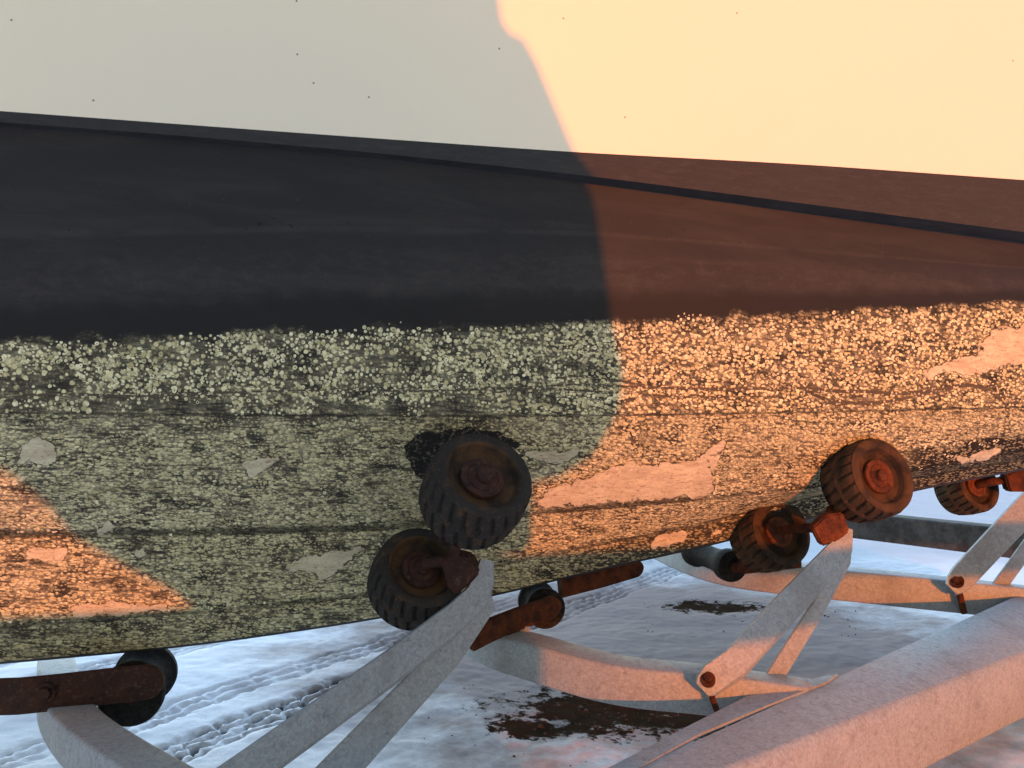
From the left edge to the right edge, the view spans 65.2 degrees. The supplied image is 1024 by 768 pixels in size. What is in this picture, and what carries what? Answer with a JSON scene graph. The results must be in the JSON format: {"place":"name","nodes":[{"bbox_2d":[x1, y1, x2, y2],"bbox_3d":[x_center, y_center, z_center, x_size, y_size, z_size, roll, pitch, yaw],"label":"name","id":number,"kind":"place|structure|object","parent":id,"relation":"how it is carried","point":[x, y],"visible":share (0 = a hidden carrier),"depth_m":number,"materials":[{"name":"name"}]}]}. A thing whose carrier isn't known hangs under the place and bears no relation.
{"place":"outdoors","nodes":[
{"label":"outdoors","id":0,"kind":"place"},
{"bbox_2d":[0,475,1023,767],"bbox_3d":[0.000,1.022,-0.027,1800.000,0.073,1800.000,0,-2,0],"label":"snow ground","id":1,"kind":"structure","parent":0,"point":[224,703],"depth_m":2.97,"materials":[{"name":"white snow"}]},
{"bbox_2d":[0,433,1023,767],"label":"trailer","id":2,"kind":"object","parent":1,"relation":"on","point":[936,697],"visible":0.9,"depth_m":1.98,"materials":[{"name":"metal"}]},
{"bbox_2d":[0,0,1023,663],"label":"boat","id":3,"kind":"object","parent":2,"relation":"on","point":[294,294],"visible":0.92,"depth_m":1.91,"materials":[{"name":"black paint"}]},
{"bbox_2d":[424,599,855,765],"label":"dirt crumbs","id":4,"kind":"object","parent":1,"relation":"on","point":[580,707],"visible":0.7,"depth_m":2.53,"materials":[{"name":"brown soil"}]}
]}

